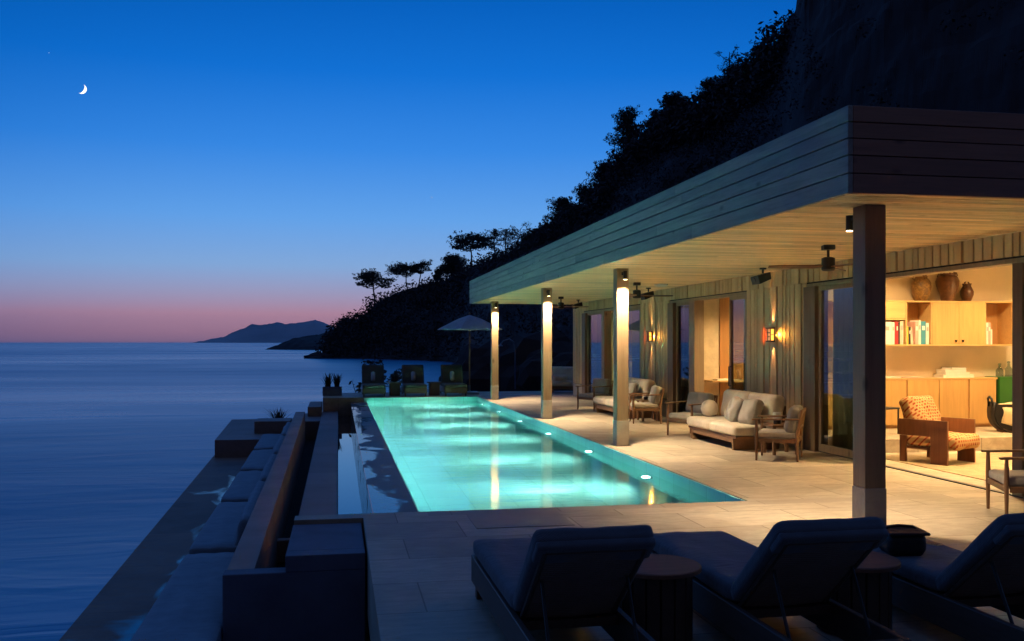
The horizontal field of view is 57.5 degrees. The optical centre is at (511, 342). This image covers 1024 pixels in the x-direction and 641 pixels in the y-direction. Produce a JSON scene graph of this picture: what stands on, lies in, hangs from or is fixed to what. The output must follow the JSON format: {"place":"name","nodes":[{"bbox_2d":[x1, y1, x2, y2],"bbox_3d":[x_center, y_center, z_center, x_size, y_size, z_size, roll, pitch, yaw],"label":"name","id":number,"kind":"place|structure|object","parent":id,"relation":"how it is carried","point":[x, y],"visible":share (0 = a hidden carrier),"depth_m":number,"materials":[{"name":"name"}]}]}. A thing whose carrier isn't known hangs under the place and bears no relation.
{"place":"outdoors","nodes":[
{"label":"outdoors","id":0,"kind":"place"},
{"bbox_2d":[0,343,453,640],"bbox_3d":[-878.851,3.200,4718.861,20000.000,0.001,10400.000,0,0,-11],"label":"sea water","id":1,"kind":"structure","parent":0,"point":[107,452],"depth_m":31.68,"materials":[{"name":"liquid"}]},
{"bbox_2d":[59,455,247,640],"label":"dock platform","id":2,"kind":"structure","parent":1,"relation":"in","point":[119,606],"depth_m":12.65,"materials":[{"name":"concrete"}]},
{"bbox_2d":[222,412,364,640],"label":"bench wall","id":3,"kind":"structure","parent":2,"relation":"on","point":[313,589],"depth_m":8.36,"materials":[{"name":"concrete"}]},
{"bbox_2d":[276,440,315,567],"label":"planting soil","id":4,"kind":"structure","parent":3,"relation":"in","point":[301,479],"depth_m":18.63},
{"bbox_2d":[277,538,289,562],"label":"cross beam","id":5,"kind":"structure","parent":4,"relation":"on","point":[282,545],"depth_m":12.26,"materials":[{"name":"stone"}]},
{"bbox_2d":[215,419,280,456],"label":"dock block","id":6,"kind":"structure","parent":1,"relation":"in","point":[237,438],"depth_m":24.48,"materials":[{"name":"concrete"}]},
{"bbox_2d":[254,418,291,433],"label":"wall","id":7,"kind":"structure","parent":6,"relation":"on","point":[269,425],"depth_m":26.12,"materials":[{"name":"concrete"}]},
{"bbox_2d":[264,407,291,417],"bbox_3d":[-7.104,2.264,28.352,1.021,0.572,0.930,0,0,-11],"label":"grass plant","id":8,"kind":"object","parent":7,"relation":"on","point":[277,414],"depth_m":28.40,"materials":[{"name":"green plant"}]},
{"bbox_2d":[304,351,333,358],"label":"boulder","id":9,"kind":"object","parent":1,"relation":"in","point":[314,355],"visible":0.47,"depth_m":184.31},
{"bbox_2d":[193,320,332,342],"bbox_3d":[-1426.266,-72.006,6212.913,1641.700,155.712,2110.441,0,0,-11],"label":"mountains","id":10,"kind":"structure","parent":0,"point":[276,332],"depth_m":5867.93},
{"bbox_2d":[265,332,332,349],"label":"headland terrain","id":11,"kind":"structure","parent":0,"point":[305,343],"depth_m":405.26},
{"bbox_2d":[305,401,322,439],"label":"stone steps","id":12,"kind":"structure","parent":0,"point":[313,416],"depth_m":28.39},
{"bbox_2d":[298,411,337,515],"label":"stone path","id":13,"kind":"structure","parent":0,"point":[320,495],"depth_m":16.35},
{"bbox_2d":[0,0,796,342],"label":"sky","id":14,"kind":"structure","parent":0,"point":[221,168],"materials":[{"name":"blue"}]},
{"bbox_2d":[294,391,1023,640],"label":"terrace deck","id":15,"kind":"structure","parent":0,"point":[419,585],"depth_m":9.80,"materials":[{"name":"stone"}]},
{"bbox_2d":[321,373,342,395],"bbox_3d":[-6.259,1.444,32.463,0.847,0.812,0.493,0,0,-11],"label":"planter box","id":16,"kind":"object","parent":15,"relation":"on","point":[330,390],"visible":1,"depth_m":32.31,"materials":[{"name":"concrete"}]},
{"bbox_2d":[361,365,385,396],"bbox_3d":[-4.814,1.323,32.401,0.780,1.051,1.830,0,0,-11],"label":"sun lounger","id":17,"kind":"object","parent":15,"relation":"on","point":[376,386],"visible":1,"depth_m":32.62,"materials":[{"name":"fabric"}]},
{"bbox_2d":[384,368,401,391],"bbox_3d":[-4.348,1.806,34.594,1.078,1.697,0.961,0,0,-11],"label":"leafy shrub","id":18,"kind":"object","parent":15,"relation":"on","point":[395,372],"visible":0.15,"depth_m":34.51,"materials":[{"name":"green plant"}]},
{"bbox_2d":[387,382,401,395],"bbox_3d":[-4.063,1.613,32.302,0.480,0.472,0.480,0,0,-11],"label":"side table","id":19,"kind":"object","parent":15,"relation":"on","point":[394,388],"visible":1,"depth_m":32.13,"materials":[{"name":"brown wood"}]},
{"bbox_2d":[401,365,426,396],"bbox_3d":[-3.438,1.323,32.658,0.780,1.051,1.830,0,0,-11],"label":"sun lounger","id":20,"kind":"object","parent":15,"relation":"on","point":[410,386],"visible":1,"depth_m":32.88,"materials":[{"name":"fabric"}]},
{"bbox_2d":[427,381,441,395],"bbox_3d":[-2.716,1.613,32.553,0.480,0.472,0.480,0,0,-11],"label":"side table","id":21,"kind":"object","parent":15,"relation":"on","point":[433,388],"visible":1,"depth_m":32.38,"materials":[{"name":"brown wood"}]},
{"bbox_2d":[440,365,466,395],"bbox_3d":[-2.081,1.323,32.910,0.780,1.051,1.830,0,0,-11],"label":"sun lounger","id":22,"kind":"object","parent":15,"relation":"on","point":[455,385],"visible":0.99,"depth_m":33.12,"materials":[{"name":"fabric"}]},
{"bbox_2d":[437,312,501,393],"bbox_3d":[-1.518,0.385,33.386,2.217,2.930,2.217,0,0,-11],"label":"beach umbrella","id":23,"kind":"object","parent":15,"relation":"on","point":[469,322],"visible":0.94,"depth_m":32.86,"materials":[{"name":"grey fabric"}]},
{"bbox_2d":[466,511,573,528],"bbox_3d":[0.072,1.846,9.717,1.000,0.004,0.780,0,0,-11],"label":"floor hatch","id":24,"kind":"object","parent":15,"relation":"on","point":[516,519],"visible":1,"depth_m":9.71,"materials":[{"name":"stone"}]},
{"bbox_2d":[350,397,743,512],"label":"swimming pool","id":25,"kind":"structure","parent":15,"relation":"in","point":[420,454],"depth_m":15.22,"materials":[{"name":"liquid"}]},
{"bbox_2d":[338,416,365,513],"bbox_3d":[-3.640,2.800,20.581,0.420,0.700,21.400,0,0,-11],"label":"overflow trough","id":26,"kind":"object","parent":25,"relation":"attached to","point":[350,496],"visible":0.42,"depth_m":17.29,"materials":[{"name":"liquid"}]},
{"bbox_2d":[552,366,572,391],"bbox_3d":[2.298,1.379,34.348,2.235,0.943,1.011,0,0,19],"label":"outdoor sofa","id":27,"kind":"object","parent":15,"relation":"on","point":[567,384],"visible":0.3,"depth_m":34.56,"materials":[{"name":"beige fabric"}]},
{"bbox_2d":[471,524,655,640],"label":"sun lounger","id":28,"kind":"object","parent":15,"relation":"on","point":[552,578],"visible":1,"depth_m":5.12,"materials":[{"name":"fabric"}]},
{"bbox_2d":[575,378,612,410],"bbox_3d":[2.266,1.425,25.595,0.768,0.851,0.738,0,0,-36],"label":"club chair","id":29,"kind":"object","parent":15,"relation":"on","point":[600,386],"visible":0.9,"depth_m":25.50,"materials":[{"name":"fabric"}]},
{"bbox_2d":[593,377,654,417],"bbox_3d":[2.830,1.379,23.668,1.011,0.943,2.235,0,0,-11],"label":"outdoor sofa","id":30,"kind":"object","parent":15,"relation":"on","point":[603,404],"visible":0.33,"depth_m":23.14,"materials":[{"name":"beige fabric"}]},
{"bbox_2d":[629,382,638,400],"bbox_3d":[2.914,1.215,22.911,0.262,0.460,0.460,23,-10,-14],"label":"throw pillow","id":31,"kind":"object","parent":30,"relation":"on","point":[633,387],"visible":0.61,"depth_m":22.71,"materials":[{"name":"grey fabric"}]},
{"bbox_2d":[629,385,663,423],"bbox_3d":[3.080,1.425,21.549,0.768,0.851,0.738,0,0,1],"label":"club chair","id":32,"kind":"object","parent":15,"relation":"on","point":[655,395],"visible":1,"depth_m":21.24,"materials":[{"name":"fabric"}]},
{"bbox_2d":[635,399,659,420],"bbox_3d":[3.231,1.603,22.085,0.500,0.492,0.460,0,0,-11],"label":"end table","id":33,"kind":"object","parent":15,"relation":"on","point":[640,400],"visible":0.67,"depth_m":21.92,"materials":[{"name":"brown wood"}]},
{"bbox_2d":[619,554,701,640],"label":"side table","id":34,"kind":"object","parent":15,"relation":"on","point":[661,585],"visible":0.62,"depth_m":5.67,"materials":[{"name":"brown wood"}]},
{"bbox_2d":[664,392,717,437],"bbox_3d":[3.551,1.425,18.480,0.768,0.851,0.738,0,0,-33],"label":"club chair","id":35,"kind":"object","parent":15,"relation":"on","point":[695,400],"visible":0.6,"depth_m":18.47,"materials":[{"name":"fabric"}]},
{"bbox_2d":[427,493,1010,515],"bbox_3d":[2.555,2.150,10.724,7.050,0.600,0.250,0,0,-11],"label":"terrace coping","id":36,"kind":"object","parent":15,"relation":"on","point":[577,508],"visible":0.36,"depth_m":10.64,"materials":[{"name":"stone"}]},
{"bbox_2d":[687,389,785,449],"bbox_3d":[4.050,1.379,17.009,1.011,0.943,2.235,0,0,-11],"label":"outdoor sofa","id":37,"kind":"object","parent":15,"relation":"on","point":[739,436],"visible":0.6,"depth_m":16.26,"materials":[{"name":"fabric"}]},
{"bbox_2d":[701,400,717,416],"bbox_3d":[3.775,1.265,17.853,0.330,0.330,0.330,0,0,-11],"label":"ball pillow","id":38,"kind":"object","parent":37,"relation":"on","point":[709,408],"visible":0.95,"depth_m":17.74,"materials":[{"name":"beige fabric"}]},
{"bbox_2d":[724,396,743,421],"bbox_3d":[4.018,1.215,16.769,0.258,0.460,0.460,24,5,-4],"label":"throw pillow","id":39,"kind":"object","parent":37,"relation":"on","point":[733,408],"visible":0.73,"depth_m":16.59,"materials":[{"name":"grey fabric"}]},
{"bbox_2d":[738,399,763,424],"bbox_3d":[4.154,1.215,16.255,0.263,0.460,0.460,23,-10,-14],"label":"throw pillow","id":40,"kind":"object","parent":37,"relation":"on","point":[750,409],"visible":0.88,"depth_m":16.08,"materials":[{"name":"grey fabric"}]},
{"bbox_2d":[469,105,1023,524],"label":"pool house","id":41,"kind":"structure","parent":15,"relation":"on","point":[943,190],"depth_m":13.00,"materials":[{"name":"wood"}]},
{"bbox_2d":[552,297,588,308],"bbox_3d":[1.602,-1.141,27.012,1.230,0.353,1.421,0,0,1],"label":"ceiling fan","id":42,"kind":"object","parent":41,"relation":"hanging from","point":[560,305],"visible":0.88,"depth_m":26.96,"materials":[{"name":"black metal"}]},
{"bbox_2d":[587,312,600,392],"bbox_3d":[2.655,0.442,29.546,0.060,2.776,1.840,0,0,-11],"label":"window","id":43,"kind":"structure","parent":41,"relation":"in","point":[595,313],"depth_m":30.38,"materials":[{"name":"brown wood"}]},
{"bbox_2d":[597,313,612,395],"bbox_3d":[2.933,0.455,29.566,0.098,2.730,1.747,0,0,-11],"label":"curtain","id":44,"kind":"object","parent":41,"relation":"hanging from","point":[599,346],"visible":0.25,"depth_m":29.92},
{"bbox_2d":[632,310,639,377],"bbox_3d":[3.671,0.455,25.603,0.098,2.730,2.405,0,0,-11],"label":"window","id":45,"kind":"structure","parent":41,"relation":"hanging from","point":[635,344],"depth_m":26.38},
{"bbox_2d":[629,282,672,298],"bbox_3d":[2.939,-1.141,20.608,1.230,0.353,1.421,0,0,-2],"label":"ceiling fan","id":46,"kind":"object","parent":41,"relation":"hanging from","point":[636,294],"visible":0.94,"depth_m":20.54,"materials":[{"name":"black metal"}]},
{"bbox_2d":[676,301,688,412],"bbox_3d":[4.065,0.442,21.976,0.060,2.776,0.960,0,0,-11],"label":"window","id":47,"kind":"structure","parent":41,"relation":"in","point":[678,305],"depth_m":22.37,"materials":[{"name":"brown wood"}]},
{"bbox_2d":[684,305,688,411],"bbox_3d":[4.308,0.455,22.186,0.098,2.730,1.155,0,0,-11],"label":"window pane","id":48,"kind":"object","parent":41,"relation":"hanging from","point":[686,376],"visible":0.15,"depth_m":22.59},
{"bbox_2d":[728,295,746,390],"bbox_3d":[4.590,0.442,18.981,0.124,2.776,0.840,0,0,-11],"label":"window","id":49,"kind":"structure","parent":41,"relation":"in","point":[730,368],"depth_m":19.32,"materials":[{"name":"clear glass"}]},
{"bbox_2d":[743,299,744,390],"bbox_3d":[4.916,0.455,18.918,0.098,2.730,1.005,0,0,-11],"label":"curtain","id":50,"kind":"object","parent":41,"relation":"hanging from","point":[744,352],"visible":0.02,"depth_m":19.39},
{"bbox_2d":[751,268,770,284],"bbox_3d":[4.420,-1.171,16.559,0.302,0.294,0.315,0,0,-11],"label":"wall speaker","id":51,"kind":"object","parent":41,"relation":"attached to","point":[761,278],"depth_m":16.46,"materials":[{"name":"black metal"}]},
{"bbox_2d":[766,327,774,341],"bbox_3d":[4.809,-0.140,17.344,0.127,0.270,0.145,0,0,-11],"label":"wall lantern","id":52,"kind":"object","parent":41,"relation":"attached to","point":[770,334],"depth_m":17.29,"materials":[{"name":"glass"}]},
{"bbox_2d":[768,245,852,270],"bbox_3d":[4.108,-1.141,12.681,1.230,0.353,1.421,0,0,3],"label":"ceiling fan","id":53,"kind":"object","parent":41,"relation":"hanging from","point":[828,263],"visible":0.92,"depth_m":12.63,"materials":[{"name":"black metal"}]},
{"bbox_2d":[819,282,852,457],"bbox_3d":[5.362,0.442,14.904,0.060,2.776,1.740,0,0,-11],"label":"window","id":54,"kind":"structure","parent":41,"relation":"in","point":[840,451],"depth_m":15.68,"materials":[{"name":"brown wood"}]},
{"bbox_2d":[833,287,852,449],"bbox_3d":[5.542,0.455,15.016,0.109,2.730,1.505,0,0,-11],"label":"window pane","id":55,"kind":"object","parent":41,"relation":"hanging from","point":[842,367],"visible":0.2,"depth_m":15.43,"materials":[{"name":"glass"}]},
{"bbox_2d":[846,215,852,231],"bbox_3d":[3.371,-1.182,9.236,0.072,0.156,0.186,0,0,-11],"label":"downlight","id":56,"kind":"object","parent":41,"relation":"attached to","point":[849,223],"visible":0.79,"depth_m":9.26,"materials":[{"name":"black metal"}]},
{"bbox_2d":[828,377,997,429],"bbox_3d":[7.553,1.155,17.888,3.640,0.950,0.415,0,0,-11],"label":"cabinet","id":57,"kind":"object","parent":41,"relation":"on","point":[965,397],"visible":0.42,"depth_m":17.82,"materials":[{"name":"brown wood"}]},
{"bbox_2d":[934,374,973,377],"bbox_3d":[8.556,0.650,18.072,0.660,0.055,0.300,0,0,-10],"label":"book","id":58,"kind":"object","parent":57,"relation":"on","point":[951,376],"visible":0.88,"depth_m":17.93,"materials":[{"name":"white paper"}]},
{"bbox_2d":[936,372,969,374],"bbox_3d":[8.536,0.598,18.068,0.520,0.050,0.300,0,0,-10],"label":"book","id":59,"kind":"object","parent":58,"relation":"on","point":[954,373],"visible":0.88,"depth_m":17.93,"materials":[{"name":"white paper"}]},
{"bbox_2d":[828,300,1011,345],"bbox_3d":[7.733,-0.360,17.901,3.960,0.860,0.465,0,0,-11],"label":"wall shelf","id":60,"kind":"object","parent":41,"relation":"attached to","point":[957,323],"depth_m":17.89,"materials":[{"name":"brown wood"}]},
{"bbox_2d":[886,322,891,343],"bbox_3d":[7.039,-0.171,17.749,0.220,0.426,0.282,0,0,-11],"label":"book","id":61,"kind":"object","parent":60,"relation":"in","point":[888,332],"visible":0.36,"depth_m":17.62,"materials":[{"name":"white paper"}]},
{"bbox_2d":[886,302,904,317],"bbox_3d":[7.067,-0.604,17.599,0.770,0.308,0.016,0,0,-11],"label":"door","id":62,"kind":"structure","parent":60,"relation":"in","point":[893,309],"depth_m":17.63,"materials":[{"name":"brown wood"}]},
{"bbox_2d":[907,322,917,343],"bbox_3d":[7.665,-0.174,17.860,0.070,0.431,0.272,0,0,-11],"label":"book","id":63,"kind":"object","parent":60,"relation":"in","point":[914,325],"visible":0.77,"depth_m":17.74,"materials":[{"name":"pink paper"}]},
{"bbox_2d":[911,275,931,300],"bbox_3d":[7.868,-1.046,17.944,0.370,0.513,0.370,0,0,-21],"label":"clay jar","id":64,"kind":"object","parent":60,"relation":"on","point":[921,286],"visible":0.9,"depth_m":17.82,"materials":[{"name":"beige ceramic"}]},
{"bbox_2d":[921,321,925,343],"bbox_3d":[7.801,-0.179,17.890,0.100,0.441,0.282,0,0,-11],"label":"book","id":65,"kind":"object","parent":60,"relation":"in","point":[923,332],"visible":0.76,"depth_m":17.75,"materials":[{"name":"teal paper"}]},
{"bbox_2d":[932,302,958,343],"bbox_3d":[8.282,-0.360,17.800,0.558,0.796,0.066,0,0,-11],"label":"door","id":66,"kind":"structure","parent":60,"relation":"in","point":[945,316],"depth_m":17.81,"materials":[{"name":"brown wood"}]},
{"bbox_2d":[935,272,959,300],"bbox_3d":[8.418,-1.073,18.046,0.430,0.567,0.430,0,0,-21],"label":"clay jar","id":67,"kind":"object","parent":60,"relation":"on","point":[947,285],"visible":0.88,"depth_m":17.91,"materials":[{"name":"brown ceramic"}]},
{"bbox_2d":[960,281,973,300],"bbox_3d":[8.831,-0.984,18.123,0.252,0.388,0.249,0,0,-21],"label":"clay jar","id":68,"kind":"object","parent":60,"relation":"on","point":[966,292],"visible":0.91,"depth_m":18.04,"materials":[{"name":"brown ceramic"}]},
{"bbox_2d":[959,303,984,343],"bbox_3d":[8.832,-0.360,17.903,0.550,0.796,0.066,0,0,-11],"label":"door","id":69,"kind":"structure","parent":60,"relation":"in","point":[971,315],"depth_m":17.91,"materials":[{"name":"brown wood"}]},
{"bbox_2d":[886,452,1011,480],"bbox_3d":[8.297,1.844,13.345,4.200,0.010,4.400,0,0,-11],"label":"area rug","id":70,"kind":"object","parent":41,"relation":"on","point":[976,469],"visible":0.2,"depth_m":14.15,"materials":[{"name":"fabric"}]},
{"bbox_2d":[898,395,979,465],"bbox_3d":[6.570,1.340,14.395,0.800,1.004,0.991,0,0,-36],"label":"plank armchair","id":71,"kind":"object","parent":70,"relation":"on","point":[923,424],"visible":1,"depth_m":14.32,"materials":[{"name":"fabric"}]},
{"bbox_2d":[985,376,1011,402],"bbox_3d":[9.788,1.140,18.284,0.860,0.940,0.434,0,0,-11],"label":"green cabinet","id":72,"kind":"object","parent":41,"relation":"on","point":[1003,389],"visible":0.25,"depth_m":18.03,"materials":[{"name":"paint"}]},
{"bbox_2d":[987,396,1011,432],"bbox_3d":[9.042,1.306,16.993,0.704,0.667,0.440,0,0,7],"label":"chair","id":73,"kind":"object","parent":41,"relation":"on","point":[995,411],"visible":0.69,"depth_m":16.87,"materials":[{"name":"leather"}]},
{"bbox_2d":[1000,402,1011,425],"bbox_3d":[9.035,1.315,16.855,0.441,0.511,0.254,0,0,7],"label":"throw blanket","id":74,"kind":"object","parent":73,"relation":"on","point":[1007,417],"visible":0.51,"depth_m":16.77,"materials":[{"name":"fabric"}]},
{"bbox_2d":[760,423,795,454],"bbox_3d":[4.458,1.603,15.498,0.500,0.492,0.460,0,0,-11],"label":"end table","id":75,"kind":"object","parent":15,"relation":"on","point":[773,426],"visible":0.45,"depth_m":15.40,"materials":[{"name":"brown wood"}]},
{"bbox_2d":[752,405,805,461],"bbox_3d":[4.251,1.425,14.832,0.768,0.851,0.738,0,0,22],"label":"club chair","id":76,"kind":"object","parent":15,"relation":"on","point":[791,432],"visible":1,"depth_m":14.55,"materials":[{"name":"brown wood"}]},
{"bbox_2d":[651,517,911,640],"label":"sun lounger","id":77,"kind":"object","parent":15,"relation":"on","point":[806,569],"visible":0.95,"depth_m":5.37,"materials":[{"name":"fabric"}]},
{"bbox_2d":[816,551,900,634],"bbox_3d":[2.204,1.619,6.025,0.570,0.453,0.570,0,0,-11],"label":"side table","id":78,"kind":"object","parent":15,"relation":"on","point":[873,570],"visible":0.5,"depth_m":5.82,"materials":[{"name":"brown wood"}]},
{"bbox_2d":[872,513,1023,640],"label":"sun lounger","id":79,"kind":"object","parent":15,"relation":"on","point":[947,588],"visible":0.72,"depth_m":5.62,"materials":[{"name":"fabric"}]},
{"bbox_2d":[981,450,1023,513],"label":"club chair","id":80,"kind":"object","parent":15,"relation":"on","point":[1006,480],"visible":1,"depth_m":9.85,"materials":[{"name":"brown wood"}]},
{"bbox_2d":[330,0,1023,362],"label":"hillside terrain","id":81,"kind":"structure","parent":0,"point":[906,52],"depth_m":48.04,"materials":[{"name":"plant"}]},
{"bbox_2d":[361,355,386,375],"bbox_3d":[-5.155,1.608,34.825,0.777,2.291,0.904,0,0,30],"label":"dry shrub","id":82,"kind":"object","parent":81,"relation":"on","point":[372,362],"visible":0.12,"depth_m":34.90,"materials":[{"name":"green plant"}]},
{"bbox_2d":[352,268,397,300],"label":"pine tree","id":83,"kind":"object","parent":81,"relation":"on","point":[369,277],"visible":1,"depth_m":229.47,"materials":[{"name":"green plant"}]},
{"bbox_2d":[384,261,418,287],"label":"pine tree","id":84,"kind":"object","parent":81,"relation":"on","point":[399,268],"visible":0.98,"depth_m":235.91,"materials":[{"name":"green plant"}]},
{"bbox_2d":[407,259,431,283],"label":"pine tree","id":85,"kind":"object","parent":81,"relation":"on","point":[420,268],"visible":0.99,"depth_m":237.27,"materials":[{"name":"green plant"}]},
{"bbox_2d":[434,252,468,277],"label":"bushy tree","id":86,"kind":"object","parent":81,"relation":"on","point":[449,263],"visible":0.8,"depth_m":218.25,"materials":[{"name":"green plant"}]},
{"bbox_2d":[446,230,491,267],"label":"pine tree","id":87,"kind":"object","parent":81,"relation":"on","point":[468,240],"visible":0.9,"depth_m":212.86,"materials":[{"name":"green plant"}]},
{"bbox_2d":[439,344,508,391],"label":"boulder","id":88,"kind":"object","parent":81,"relation":"on","point":[480,370],"visible":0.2,"depth_m":42.48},
{"bbox_2d":[480,228,503,252],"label":"pine tree","id":89,"kind":"object","parent":81,"relation":"on","point":[495,233],"visible":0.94,"depth_m":194.91,"materials":[{"name":"green plant"}]},
{"bbox_2d":[496,228,512,249],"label":"pine tree","id":90,"kind":"object","parent":81,"relation":"on","point":[505,238],"visible":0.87,"depth_m":187.87,"materials":[{"name":"green plant"}]},
{"bbox_2d":[498,338,515,388],"bbox_3d":[-0.206,0.895,38.819,0.750,2.110,0.195,0,0,-11],"label":"outdoor shower","id":91,"kind":"object","parent":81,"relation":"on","point":[514,360],"visible":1,"depth_m":38.86,"materials":[{"name":"grey metal"}]},
{"bbox_2d":[506,222,531,240],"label":"pine tree","id":92,"kind":"object","parent":81,"relation":"on","point":[514,233],"visible":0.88,"depth_m":180.93,"materials":[{"name":"green plant"}]},
{"bbox_2d":[479,327,572,390],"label":"boulder","id":93,"kind":"object","parent":81,"relation":"on","point":[526,344],"visible":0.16,"depth_m":41.78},
{"bbox_2d":[516,341,572,390],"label":"boulder","id":94,"kind":"object","parent":81,"relation":"on","point":[529,378],"visible":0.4,"depth_m":40.29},
{"bbox_2d":[540,196,574,236],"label":"bushy tree","id":95,"kind":"object","parent":81,"relation":"on","point":[559,202],"visible":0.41,"depth_m":127.44,"materials":[{"name":"green plant"}]},
{"bbox_2d":[568,183,589,220],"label":"bushy tree","id":96,"kind":"object","parent":81,"relation":"on","point":[571,211],"visible":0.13,"depth_m":111.49,"materials":[{"name":"green plant"}]},
{"bbox_2d":[577,157,611,202],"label":"bushy tree","id":97,"kind":"object","parent":81,"relation":"on","point":[598,169],"visible":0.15,"depth_m":103.88,"materials":[{"name":"green plant"}]},
{"bbox_2d":[603,104,643,163],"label":"bushy tree","id":98,"kind":"object","parent":81,"relation":"on","point":[626,118],"visible":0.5,"depth_m":96.70,"materials":[{"name":"green plant"}]},
{"bbox_2d":[314,0,1023,361],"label":"maquis undergrowth","id":99,"kind":"object","parent":81,"relation":"on","point":[696,118],"visible":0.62,"depth_m":83.98,"materials":[{"name":"green plant"}]},
{"bbox_2d":[649,90,692,128],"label":"bushy tree","id":100,"kind":"object","parent":81,"relation":"on","point":[666,95],"visible":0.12,"depth_m":89.52,"materials":[{"name":"green plant"}]},
{"bbox_2d":[696,75,720,96],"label":"bushy tree","id":101,"kind":"object","parent":81,"relation":"on","point":[706,82],"visible":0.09,"depth_m":85.61,"materials":[{"name":"green plant"}]},
{"bbox_2d":[714,44,738,81],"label":"pine tree","id":102,"kind":"object","parent":81,"relation":"on","point":[729,58],"visible":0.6,"depth_m":80.93,"materials":[{"name":"green plant"}]},
{"bbox_2d":[740,40,771,79],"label":"bushy tree","id":103,"kind":"object","parent":81,"relation":"on","point":[752,54],"visible":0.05,"depth_m":75.50,"materials":[{"name":"green plant"}]},
{"bbox_2d":[879,524,929,556],"bbox_3d":[2.652,1.348,6.349,0.280,0.203,0.250,0,0,-3],"label":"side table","id":104,"kind":"object","parent":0,"point":[904,540],"visible":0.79,"depth_m":6.24,"materials":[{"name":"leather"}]},
{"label":"bench base","id":105,"kind":"object","parent":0,"visible":0},
{"bbox_2d":[130,552,233,640],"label":"daybed","id":106,"kind":"object","parent":105,"relation":"on","point":[187,606],"visible":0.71,"depth_m":8.79,"materials":[{"name":"fabric"}]},
{"bbox_2d":[189,481,264,553],"bbox_3d":[-3.861,2.437,12.962,0.765,0.578,3.320,0,0,-11],"label":"cushion","id":107,"kind":"object","parent":105,"relation":"on","point":[223,528],"visible":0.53,"depth_m":12.18,"materials":[{"name":"fabric"}]},
{"bbox_2d":[221,454,276,502],"bbox_3d":[-4.572,2.436,16.492,0.779,0.576,3.320,0,0,-11],"label":"cushion","id":108,"kind":"object","parent":105,"relation":"on","point":[241,487],"visible":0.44,"depth_m":15.96,"materials":[{"name":"fabric"}]},
{"bbox_2d":[240,435,284,470],"bbox_3d":[-5.285,2.437,20.047,0.798,0.578,3.370,0,0,-11],"label":"cushion","id":109,"kind":"object","parent":105,"relation":"on","point":[257,460],"visible":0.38,"depth_m":19.55,"materials":[{"name":"fabric"}]},
{"bbox_2d":[254,422,290,449],"bbox_3d":[-6.020,2.437,23.699,0.813,0.577,3.520,0,0,-11],"label":"cushion","id":110,"kind":"object","parent":105,"relation":"on","point":[267,441],"visible":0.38,"depth_m":23.23,"materials":[{"name":"fabric"}]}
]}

